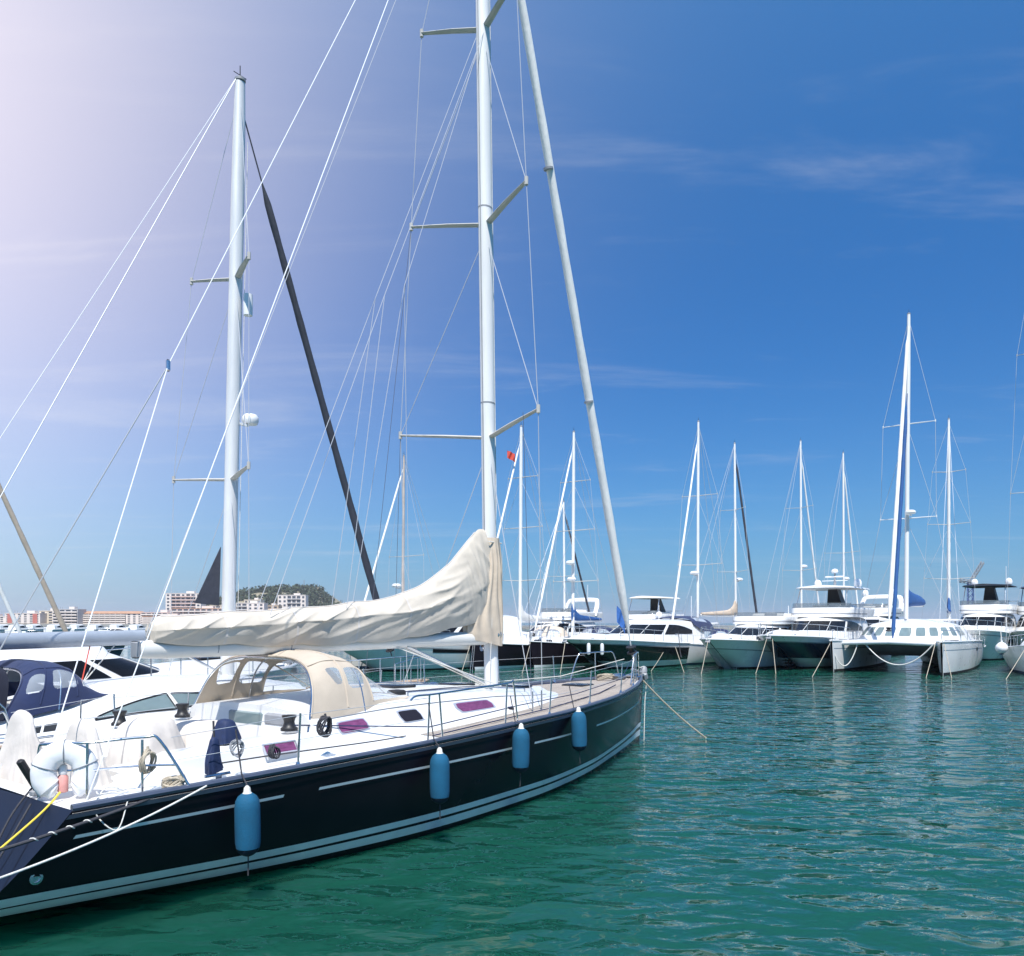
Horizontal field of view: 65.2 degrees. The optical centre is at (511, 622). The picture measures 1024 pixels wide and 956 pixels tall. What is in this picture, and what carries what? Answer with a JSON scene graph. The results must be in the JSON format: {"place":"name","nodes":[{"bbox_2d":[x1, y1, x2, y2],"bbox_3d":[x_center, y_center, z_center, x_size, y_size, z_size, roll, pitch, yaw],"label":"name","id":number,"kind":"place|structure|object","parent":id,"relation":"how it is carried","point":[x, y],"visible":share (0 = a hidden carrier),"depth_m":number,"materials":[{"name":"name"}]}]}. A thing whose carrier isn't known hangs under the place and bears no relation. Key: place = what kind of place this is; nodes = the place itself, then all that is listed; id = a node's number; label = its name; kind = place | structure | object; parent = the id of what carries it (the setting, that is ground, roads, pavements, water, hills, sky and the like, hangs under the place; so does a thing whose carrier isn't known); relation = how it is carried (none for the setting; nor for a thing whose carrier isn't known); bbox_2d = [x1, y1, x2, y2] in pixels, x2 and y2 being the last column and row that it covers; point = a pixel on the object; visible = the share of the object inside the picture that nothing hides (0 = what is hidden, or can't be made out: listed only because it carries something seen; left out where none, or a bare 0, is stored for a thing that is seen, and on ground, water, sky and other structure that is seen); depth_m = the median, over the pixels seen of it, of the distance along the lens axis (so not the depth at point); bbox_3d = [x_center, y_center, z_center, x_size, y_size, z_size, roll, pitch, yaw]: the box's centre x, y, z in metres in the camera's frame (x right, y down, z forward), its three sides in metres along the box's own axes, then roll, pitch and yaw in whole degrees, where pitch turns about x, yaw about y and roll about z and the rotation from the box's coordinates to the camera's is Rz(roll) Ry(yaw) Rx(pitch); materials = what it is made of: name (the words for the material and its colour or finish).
{"place":"outdoors","nodes":[
{"label":"outdoors","id":0,"kind":"place"},
{"bbox_2d":[0,623,51,623],"bbox_3d":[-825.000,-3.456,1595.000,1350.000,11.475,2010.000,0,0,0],"label":"town ground","id":1,"kind":"structure","parent":0,"point":[27,623],"depth_m":682.86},
{"bbox_2d":[4,611,46,622],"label":"apartment block","id":2,"kind":"structure","parent":1,"relation":"on","point":[32,617],"depth_m":690.00,"materials":[{"name":"white concrete"}]},
{"bbox_2d":[39,608,52,622],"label":"apartment block","id":3,"kind":"structure","parent":1,"relation":"on","point":[49,616],"depth_m":700.00,"materials":[{"name":"beige concrete"}]},
{"bbox_2d":[52,607,86,623],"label":"apartment block","id":4,"kind":"structure","parent":1,"relation":"on","point":[72,615],"depth_m":689.97,"materials":[{"name":"white concrete"}]},
{"bbox_2d":[83,611,142,623],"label":"apartment block","id":5,"kind":"structure","parent":1,"relation":"on","point":[116,617],"depth_m":699.93,"materials":[{"name":"concrete"}]},
{"bbox_2d":[140,610,179,623],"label":"apartment block","id":6,"kind":"structure","parent":1,"relation":"on","point":[162,612],"depth_m":689.93,"materials":[{"name":"white concrete"}]},
{"bbox_2d":[142,614,179,623],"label":"apartment block","id":7,"kind":"structure","parent":1,"relation":"on","point":[146,619],"depth_m":638.53,"materials":[{"name":"concrete"}]},
{"bbox_2d":[165,591,205,609],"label":"apartment block","id":8,"kind":"structure","parent":1,"relation":"on","point":[181,600],"depth_m":819.93,"materials":[{"name":"white concrete"}]},
{"bbox_2d":[171,606,221,614],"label":"apartment block","id":9,"kind":"structure","parent":1,"relation":"on","point":[203,609],"depth_m":719.93,"materials":[{"name":"concrete"}]},
{"bbox_2d":[236,601,267,610],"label":"apartment block","id":10,"kind":"structure","parent":1,"relation":"on","point":[252,606],"depth_m":860.00,"materials":[{"name":"white concrete"}]},
{"bbox_2d":[244,598,264,602],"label":"apartment block","id":11,"kind":"structure","parent":1,"relation":"on","point":[255,599],"depth_m":930.00,"materials":[{"name":"white concrete"}]},
{"bbox_2d":[268,603,281,609],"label":"apartment block","id":12,"kind":"structure","parent":1,"relation":"on","point":[275,606],"depth_m":880.00,"materials":[{"name":"white concrete"}]},
{"bbox_2d":[7,624,147,626],"bbox_3d":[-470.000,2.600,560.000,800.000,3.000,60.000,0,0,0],"label":"quay","id":13,"kind":"structure","parent":0,"point":[103,625],"depth_m":530.00,"materials":[{"name":"concrete"}]},
{"bbox_2d":[206,591,341,605],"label":"hill","id":14,"kind":"structure","parent":0,"point":[257,594],"depth_m":1154.62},
{"bbox_2d":[206,583,344,605],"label":"hillside woods","id":15,"kind":"object","parent":14,"relation":"on","point":[313,591],"visible":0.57,"depth_m":1155.61,"materials":[{"name":"green plant"}]},
{"bbox_2d":[278,593,308,607],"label":"apartment block","id":16,"kind":"structure","parent":14,"relation":"on","point":[294,600],"depth_m":1000.00,"materials":[{"name":"white concrete"}]},
{"bbox_2d":[0,623,1023,955],"bbox_3d":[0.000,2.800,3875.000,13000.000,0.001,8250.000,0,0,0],"label":"water","id":17,"kind":"structure","parent":0,"point":[870,811],"depth_m":9.53,"materials":[{"name":"liquid"}]},
{"bbox_2d":[0,624,8,631],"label":"moored cruiser","id":18,"kind":"object","parent":17,"relation":"on","point":[3,627],"visible":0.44,"depth_m":232.00,"materials":[{"name":"grey plastic"}]},
{"bbox_2d":[0,584,21,632],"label":"sailing yacht","id":19,"kind":"object","parent":17,"relation":"on","point":[9,609],"visible":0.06,"depth_m":38.68,"materials":[{"name":"white metal"}]},
{"bbox_2d":[5,625,34,632],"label":"moored cruiser","id":20,"kind":"object","parent":17,"relation":"on","point":[23,627],"visible":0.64,"depth_m":217.89,"materials":[{"name":"grey plastic"}]},
{"bbox_2d":[0,483,68,631],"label":"sailing yacht","id":21,"kind":"object","parent":17,"relation":"on","point":[49,596],"visible":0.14,"depth_m":29.98,"materials":[{"name":"beige metal"}]},
{"bbox_2d":[26,624,46,631],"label":"moored cruiser","id":22,"kind":"object","parent":17,"relation":"on","point":[39,627],"visible":0.52,"depth_m":237.50,"materials":[{"name":"grey plastic"}]},
{"bbox_2d":[43,624,70,631],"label":"moored cruiser","id":23,"kind":"object","parent":17,"relation":"on","point":[53,628],"visible":0.59,"depth_m":226.16,"materials":[{"name":"grey plastic"}]},
{"bbox_2d":[69,624,86,630],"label":"moored cruiser","id":24,"kind":"object","parent":17,"relation":"on","point":[77,627],"visible":0.61,"depth_m":241.34,"materials":[{"name":"grey plastic"}]},
{"bbox_2d":[85,624,108,630],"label":"moored cruiser","id":25,"kind":"object","parent":17,"relation":"on","point":[94,627],"visible":0.68,"depth_m":229.17,"materials":[{"name":"grey plastic"}]},
{"bbox_2d":[98,628,129,630],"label":"boat","id":26,"kind":"object","parent":17,"relation":"on","point":[112,629],"visible":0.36,"depth_m":169.96,"materials":[{"name":"grey plastic"}]},
{"bbox_2d":[103,645,126,655],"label":"boat","id":27,"kind":"object","parent":17,"relation":"on","point":[117,652],"visible":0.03,"depth_m":65.64,"materials":[{"name":"grey plastic"}]},
{"bbox_2d":[109,624,127,629],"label":"moored cruiser","id":28,"kind":"object","parent":17,"relation":"on","point":[113,626],"visible":0.38,"depth_m":237.31,"materials":[{"name":"grey plastic"}]},
{"bbox_2d":[128,624,145,629],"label":"moored cruiser","id":29,"kind":"object","parent":17,"relation":"on","point":[136,627],"visible":0.56,"depth_m":223.21,"materials":[{"name":"grey plastic"}]},
{"bbox_2d":[0,646,298,699],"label":"motor yacht","id":30,"kind":"object","parent":17,"relation":"on","point":[111,666],"visible":0.29,"depth_m":17.50,"materials":[{"name":"grey plastic"}]},
{"bbox_2d":[5,660,111,681],"bbox_3d":[-9.466,1.003,16.239,0.149,0.400,2.652,0,0,36],"label":"side window","id":31,"kind":"structure","parent":30,"relation":"in","point":[13,676],"depth_m":16.63,"materials":[{"name":"glass"}]},
{"bbox_2d":[0,66,428,749],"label":"sailing yacht","id":32,"kind":"object","parent":17,"relation":"on","point":[136,702],"visible":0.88,"depth_m":15.06,"materials":[{"name":"white plastic"}]},
{"bbox_2d":[95,693,176,720],"bbox_3d":[-5.982,1.325,12.698,0.217,0.333,1.336,0,0,36],"label":"window","id":33,"kind":"structure","parent":32,"relation":"in","point":[153,702],"depth_m":12.84,"materials":[{"name":"green glass"}]},
{"bbox_2d":[170,692,198,706],"bbox_3d":[-5.070,1.292,13.934,0.197,0.257,1.762,0,0,36],"label":"window","id":34,"kind":"structure","parent":32,"relation":"in","point":[182,697],"depth_m":13.41,"materials":[{"name":"green glass"}]},
{"bbox_2d":[0,0,647,916],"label":"sailing yacht","id":35,"kind":"object","parent":17,"relation":"on","point":[356,780],"visible":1,"depth_m":10.29,"materials":[{"name":"black metal"}]},
{"bbox_2d":[0,788,31,857],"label":"mooring rope","id":36,"kind":"object","parent":35,"relation":"attached to","point":[11,815],"visible":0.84,"depth_m":7.04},
{"bbox_2d":[0,710,42,786],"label":"cloth cover","id":37,"kind":"object","parent":35,"relation":"on","point":[21,740],"visible":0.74,"depth_m":8.63,"materials":[{"name":"fabric"}]},
{"bbox_2d":[16,759,37,795],"bbox_3d":[-4.361,1.399,7.235,0.080,0.351,0.214,0,0,36],"label":"stern light","id":38,"kind":"object","parent":35,"relation":"on","point":[23,766],"visible":0.49,"depth_m":7.19,"materials":[{"name":"black plastic"}]},
{"bbox_2d":[0,792,60,847],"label":"mooring rope","id":39,"kind":"object","parent":35,"relation":"attached to","point":[30,822],"visible":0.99,"depth_m":6.86,"materials":[{"name":"yellow"}]},
{"bbox_2d":[57,764,68,792],"bbox_3d":[-4.073,1.405,7.255,0.090,0.270,0.088,0,0,-20],"label":"rescue light","id":40,"kind":"object","parent":35,"relation":"attached to","point":[63,781],"visible":0.94,"depth_m":7.22,"materials":[{"name":"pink plastic"}]},
{"bbox_2d":[30,739,98,798],"bbox_3d":[-4.040,1.320,7.232,0.554,0.532,0.176,0,0,-20],"label":"lifebuoy","id":41,"kind":"object","parent":35,"relation":"attached to","point":[48,760],"visible":0.96,"depth_m":7.17,"materials":[{"name":"grey plastic"}]},
{"bbox_2d":[0,797,153,851],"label":"mooring rope","id":42,"kind":"object","parent":35,"relation":"attached to","point":[66,828],"visible":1,"depth_m":6.71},
{"bbox_2d":[57,718,112,786],"bbox_3d":[-4.280,1.477,7.982,1.063,1.036,0.517,0,0,36],"label":"cloth cover","id":43,"kind":"object","parent":35,"relation":"on","point":[81,730],"visible":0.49,"depth_m":7.84,"materials":[{"name":"fabric"}]},
{"bbox_2d":[0,785,206,878],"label":"mooring rope","id":44,"kind":"object","parent":35,"relation":"attached to","point":[81,846],"visible":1,"depth_m":6.60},
{"bbox_2d":[96,786,127,830],"bbox_3d":[-3.599,1.663,7.174,0.273,0.326,0.441,0,0,-29],"label":"mooring rope","id":45,"kind":"object","parent":35,"relation":"attached to","point":[101,793],"visible":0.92,"depth_m":7.13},
{"bbox_2d":[105,716,185,766],"bbox_3d":[-4.187,1.546,9.190,0.876,0.940,1.133,0,0,26],"label":"cloth cover","id":46,"kind":"object","parent":35,"relation":"on","point":[164,729],"visible":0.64,"depth_m":8.94,"materials":[{"name":"fabric"}]},
{"bbox_2d":[138,746,156,773],"bbox_3d":[-3.391,1.288,7.448,0.129,0.274,0.159,5,3,36],"label":"rope coil","id":47,"kind":"object","parent":35,"relation":"hanging from","point":[141,762],"visible":1,"depth_m":7.42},
{"bbox_2d":[161,774,184,787],"bbox_3d":[-3.208,1.518,7.600,0.322,0.136,0.191,-15,-9,35],"label":"rope coil","id":48,"kind":"object","parent":35,"relation":"on","point":[171,781],"visible":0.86,"depth_m":7.52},
{"bbox_2d":[176,720,217,747],"bbox_3d":[-3.907,1.619,10.039,1.027,0.799,1.029,0,0,42],"label":"cloth cover","id":49,"kind":"object","parent":35,"relation":"on","point":[195,727],"visible":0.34,"depth_m":9.75,"materials":[{"name":"fabric"}]},
{"bbox_2d":[205,721,223,774],"bbox_3d":[-2.964,1.243,7.961,0.144,0.527,0.202,0,0,36],"label":"line bag","id":50,"kind":"object","parent":35,"relation":"attached to","point":[213,764],"visible":0.98,"depth_m":7.90,"materials":[{"name":"blue fabric"}]},
{"bbox_2d":[211,719,241,744],"bbox_3d":[-3.116,1.181,8.724,0.259,0.265,0.316,0,0,36],"label":"winch cover","id":51,"kind":"object","parent":35,"relation":"on","point":[225,735],"visible":0.88,"depth_m":8.63,"materials":[{"name":"blue fabric"}]},
{"bbox_2d":[229,738,244,757],"bbox_3d":[-2.792,1.270,8.125,0.125,0.196,0.116,5,3,36],"label":"rope coil","id":52,"kind":"object","parent":35,"relation":"hanging from","point":[241,744],"visible":0.88,"depth_m":8.11,"materials":[{"name":"fabric"}]},
{"bbox_2d":[234,729,260,875],"bbox_3d":[-2.603,1.778,7.874,0.249,1.432,0.255,0,0,-16],"label":"fender","id":53,"kind":"object","parent":35,"relation":"hanging from","point":[247,819],"visible":1,"depth_m":7.78,"materials":[{"name":"plastic"}]},
{"bbox_2d":[267,744,280,758],"bbox_3d":[-2.485,1.341,8.346,0.130,0.167,0.099,7,4,36],"label":"rope coil","id":54,"kind":"object","parent":35,"relation":"hanging from","point":[271,751],"visible":1,"depth_m":8.33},
{"bbox_2d":[262,739,297,754],"bbox_3d":[-2.596,1.405,8.968,0.087,0.134,0.455,0,0,36],"label":"window","id":55,"kind":"structure","parent":35,"relation":"in","point":[289,746],"depth_m":9.01,"materials":[{"name":"glass"}]},
{"bbox_2d":[316,713,331,737],"bbox_3d":[-2.123,1.167,9.073,0.134,0.274,0.162,7,4,36],"label":"rope coil","id":56,"kind":"object","parent":35,"relation":"hanging from","point":[320,728],"visible":0.98,"depth_m":9.04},
{"bbox_2d":[336,718,369,733],"bbox_3d":[-1.967,1.282,9.910,0.104,0.162,0.501,0,0,36],"label":"window","id":57,"kind":"structure","parent":35,"relation":"in","point":[358,721],"depth_m":9.89,"materials":[{"name":"glass"}]},
{"bbox_2d":[396,708,423,722],"bbox_3d":[-1.360,1.249,10.739,0.114,0.166,0.452,0,0,36],"label":"window","id":58,"kind":"structure","parent":35,"relation":"in","point":[407,715],"depth_m":10.73,"materials":[{"name":"glass"}]},
{"bbox_2d":[453,699,495,712],"bbox_3d":[-0.546,1.239,11.954,0.117,0.147,0.981,0,0,32],"label":"window","id":59,"kind":"structure","parent":35,"relation":"in","point":[475,705],"depth_m":11.90,"materials":[{"name":"glass"}]},
{"bbox_2d":[510,696,529,786],"bbox_3d":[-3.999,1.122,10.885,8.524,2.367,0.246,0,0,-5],"label":"fender","id":60,"kind":"object","parent":35,"relation":"hanging from","point":[520,749],"visible":1,"depth_m":11.14,"materials":[{"name":"blue plastic"}]},
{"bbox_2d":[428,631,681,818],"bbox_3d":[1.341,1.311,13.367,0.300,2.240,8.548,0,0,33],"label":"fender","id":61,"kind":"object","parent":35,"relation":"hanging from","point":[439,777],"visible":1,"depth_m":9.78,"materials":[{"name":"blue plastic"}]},
{"bbox_2d":[569,686,586,763],"bbox_3d":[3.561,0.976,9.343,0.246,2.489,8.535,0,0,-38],"label":"fender","id":62,"kind":"object","parent":35,"relation":"hanging from","point":[579,730],"visible":1,"depth_m":12.50,"materials":[{"name":"blue plastic"}]},
{"bbox_2d":[596,673,613,680],"bbox_3d":[2.079,1.206,17.802,0.445,0.143,0.262,-10,-6,36],"label":"rope coil","id":63,"kind":"object","parent":35,"relation":"on","point":[604,676],"visible":1,"depth_m":17.69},
{"bbox_2d":[644,680,646,737],"bbox_3d":[3.110,2.080,18.993,0.265,1.640,0.045,0,0,-40],"label":"mooring rope","id":64,"kind":"object","parent":35,"relation":"hanging from","point":[644,710],"visible":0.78,"depth_m":19.03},
{"bbox_2d":[643,680,706,737],"bbox_3d":[3.874,2.052,19.185,1.845,1.591,0.040,0,0,-17],"label":"mooring rope","id":65,"kind":"object","parent":35,"relation":"attached to","point":[664,702],"visible":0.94,"depth_m":19.15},
{"bbox_2d":[350,455,439,668],"bbox_3d":[-6.572,-4.018,52.818,4.179,14.236,11.687,0,0,34],"label":"sailing yacht","id":66,"kind":"object","parent":17,"relation":"on","point":[361,664],"visible":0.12,"depth_m":51.95,"materials":[{"name":"white metal"}]},
{"bbox_2d":[344,615,522,670],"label":"motor yacht","id":67,"kind":"object","parent":17,"relation":"on","point":[450,655],"visible":0.16,"depth_m":46.61,"materials":[{"name":"grey plastic"}]},
{"bbox_2d":[433,649,469,652],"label":"hull window","id":68,"kind":"structure","parent":67,"relation":"in","point":[434,650],"depth_m":47.00,"materials":[{"name":"glass"}]},
{"bbox_2d":[470,424,575,668],"bbox_3d":[1.131,-4.980,52.978,4.798,16.160,13.781,0,0,32],"label":"sailing yacht","id":69,"kind":"object","parent":17,"relation":"on","point":[511,651],"visible":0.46,"depth_m":51.83,"materials":[{"name":"white plastic"}]},
{"bbox_2d":[507,451,514,461],"bbox_3d":[-0.056,-10.590,51.000,0.500,0.750,0.160,0,0,0],"label":"flag","id":70,"kind":"object","parent":69,"relation":"attached to","point":[510,455],"visible":1,"depth_m":50.99,"materials":[{"name":"red fabric"}]},
{"bbox_2d":[526,501,589,634],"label":"sailing yacht","id":71,"kind":"object","parent":17,"relation":"on","point":[564,583],"visible":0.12,"depth_m":61.86,"materials":[{"name":"white metal"}]},
{"bbox_2d":[522,585,601,636],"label":"motor yacht","id":72,"kind":"object","parent":17,"relation":"on","point":[558,614],"visible":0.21,"depth_m":62.26,"materials":[{"name":"grey plastic"}]},
{"bbox_2d":[569,623,585,631],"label":"side window","id":73,"kind":"structure","parent":72,"relation":"in","point":[577,629],"depth_m":62.47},
{"bbox_2d":[529,430,616,667],"bbox_3d":[4.715,-5.036,54.978,4.798,16.272,13.781,0,0,32],"label":"sailing yacht","id":74,"kind":"object","parent":17,"relation":"on","point":[555,648],"visible":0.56,"depth_m":52.65,"materials":[{"name":"white plastic"}]},
{"bbox_2d":[522,625,734,628],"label":"breakwater","id":75,"kind":"object","parent":17,"relation":"in","point":[720,626],"depth_m":323.00,"materials":[{"name":"concrete"}]},
{"bbox_2d":[562,596,714,668],"bbox_3d":[7.919,0.656,51.224,4.699,4.888,15.199,0,0,41],"label":"motor yacht","id":76,"kind":"object","parent":17,"relation":"on","point":[652,640],"visible":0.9,"depth_m":49.43,"materials":[{"name":"grey plastic"}]},
{"bbox_2d":[617,606,624,632],"bbox_3d":[6.538,-0.158,48.000,0.500,1.700,0.160,0,0,0],"label":"flag","id":77,"kind":"object","parent":76,"relation":"attached to","point":[620,621],"visible":0.91,"depth_m":47.99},
{"bbox_2d":[665,625,692,633],"bbox_3d":[10.782,0.455,51.900,0.191,0.633,3.615,0,0,41],"label":"side window","id":78,"kind":"structure","parent":76,"relation":"in","point":[672,629],"depth_m":51.85,"materials":[{"name":"glass"}]},
{"bbox_2d":[596,596,683,632],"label":"motor yacht","id":79,"kind":"object","parent":17,"relation":"on","point":[656,604],"visible":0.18,"depth_m":61.21,"materials":[{"name":"grey plastic"}]},
{"bbox_2d":[671,417,732,664],"bbox_3d":[13.474,-5.575,56.387,4.488,17.350,12.734,0,0,34],"label":"sailing yacht","id":80,"kind":"object","parent":17,"relation":"on","point":[696,655],"visible":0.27,"depth_m":55.09,"materials":[{"name":"white plastic"}]},
{"bbox_2d":[680,442,757,627],"bbox_3d":[16.498,-5.523,61.440,12.210,17.246,4.334,0,0,-33],"label":"sailing yacht","id":81,"kind":"object","parent":17,"relation":"on","point":[733,609],"visible":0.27,"depth_m":61.88,"materials":[{"name":"white metal"}]},
{"bbox_2d":[699,606,799,668],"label":"motor yacht","id":82,"kind":"object","parent":17,"relation":"on","point":[741,645],"visible":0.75,"depth_m":48.12,"materials":[{"name":"grey plastic"}]},
{"bbox_2d":[760,439,818,611],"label":"sailing yacht","id":83,"kind":"object","parent":17,"relation":"on","point":[801,507],"visible":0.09,"depth_m":66.88,"materials":[{"name":"white metal"}]},
{"bbox_2d":[757,569,874,667],"bbox_3d":[19.534,-0.315,51.891,5.000,6.830,16.213,0,0,38],"label":"motor yacht","id":84,"kind":"object","parent":17,"relation":"on","point":[802,641],"visible":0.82,"depth_m":50.77,"materials":[{"name":"grey plastic"}]},
{"bbox_2d":[847,621,862,630],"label":"side window","id":85,"kind":"structure","parent":84,"relation":"in","point":[851,625],"depth_m":52.59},
{"bbox_2d":[813,451,861,603],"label":"sailing yacht","id":86,"kind":"object","parent":17,"relation":"on","point":[843,511],"visible":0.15,"depth_m":66.89,"materials":[{"name":"white plastic"}]},
{"bbox_2d":[855,589,903,655],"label":"motor yacht","id":87,"kind":"object","parent":17,"relation":"on","point":[881,611],"visible":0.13,"depth_m":66.39,"materials":[{"name":"grey plastic"}]},
{"bbox_2d":[829,313,983,675],"bbox_3d":[24.401,-7.960,49.176,7.230,22.120,14.415,0,0,36],"label":"catamaran","id":88,"kind":"object","parent":17,"relation":"on","point":[886,639],"visible":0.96,"depth_m":47.40,"materials":[{"name":"white plastic"}]},
{"bbox_2d":[873,627,884,635],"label":"window","id":89,"kind":"structure","parent":88,"relation":"in","point":[879,631],"depth_m":48.87,"materials":[{"name":"grey glass"}]},
{"bbox_2d":[884,627,896,636],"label":"window","id":90,"kind":"structure","parent":88,"relation":"in","point":[887,634],"depth_m":48.21,"materials":[{"name":"grey glass"}]},
{"bbox_2d":[866,644,933,665],"bbox_3d":[21.118,1.744,43.722,3.590,1.231,0.070,0,0,44],"label":"mooring rope","id":91,"kind":"object","parent":88,"relation":"attached to","point":[900,664],"visible":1,"depth_m":43.62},
{"bbox_2d":[898,627,911,636],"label":"window","id":92,"kind":"structure","parent":88,"relation":"in","point":[904,631],"depth_m":47.75,"materials":[{"name":"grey glass"}]},
{"bbox_2d":[915,627,925,636],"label":"window","id":93,"kind":"structure","parent":88,"relation":"in","point":[920,631],"depth_m":47.35,"materials":[{"name":"grey glass"}]},
{"bbox_2d":[929,627,938,636],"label":"window","id":94,"kind":"structure","parent":88,"relation":"in","point":[933,631],"depth_m":47.17,"materials":[{"name":"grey glass"}]},
{"bbox_2d":[940,627,949,636],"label":"window","id":95,"kind":"structure","parent":88,"relation":"in","point":[945,633],"depth_m":47.20,"materials":[{"name":"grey glass"}]},
{"bbox_2d":[919,417,985,663],"bbox_3d":[31.166,-5.947,57.055,4.488,18.094,12.734,0,0,28],"label":"sailing yacht","id":96,"kind":"object","parent":17,"relation":"on","point":[927,659],"visible":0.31,"depth_m":57.81,"materials":[{"name":"white plastic"}]},
{"bbox_2d":[944,578,1017,659],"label":"motor yacht","id":97,"kind":"object","parent":17,"relation":"on","point":[992,611],"visible":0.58,"depth_m":61.30,"materials":[{"name":"grey plastic"}]},
{"bbox_2d":[1007,617,1013,626],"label":"side window","id":98,"kind":"structure","parent":97,"relation":"in","point":[1009,620],"depth_m":62.06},
{"bbox_2d":[1000,317,1023,673],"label":"sailing yacht","id":99,"kind":"object","parent":17,"relation":"on","point":[1011,655],"visible":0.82,"depth_m":44.61,"materials":[{"name":"white plastic"}]},
{"bbox_2d":[995,626,1007,654],"bbox_3d":[27.234,1.002,44.500,0.640,1.565,0.640,0,0,0],"label":"fender","id":100,"kind":"object","parent":99,"relation":"hanging from","point":[1001,647],"visible":1,"depth_m":44.33,"materials":[{"name":"white plastic"}]},
{"bbox_2d":[1007,587,1023,645],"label":"motor yacht","id":101,"kind":"object","parent":17,"relation":"on","point":[1019,630],"visible":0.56,"depth_m":61.88,"materials":[{"name":"grey plastic"}]},
{"bbox_2d":[0,0,1023,622],"label":"sky","id":102,"kind":"structure","parent":0,"point":[758,198],"materials":[{"name":"blue"}]},
{"bbox_2d":[958,561,984,600],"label":"tower crane","id":103,"kind":"object","parent":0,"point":[979,567],"visible":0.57,"depth_m":319.88,"materials":[{"name":"grey metal"}]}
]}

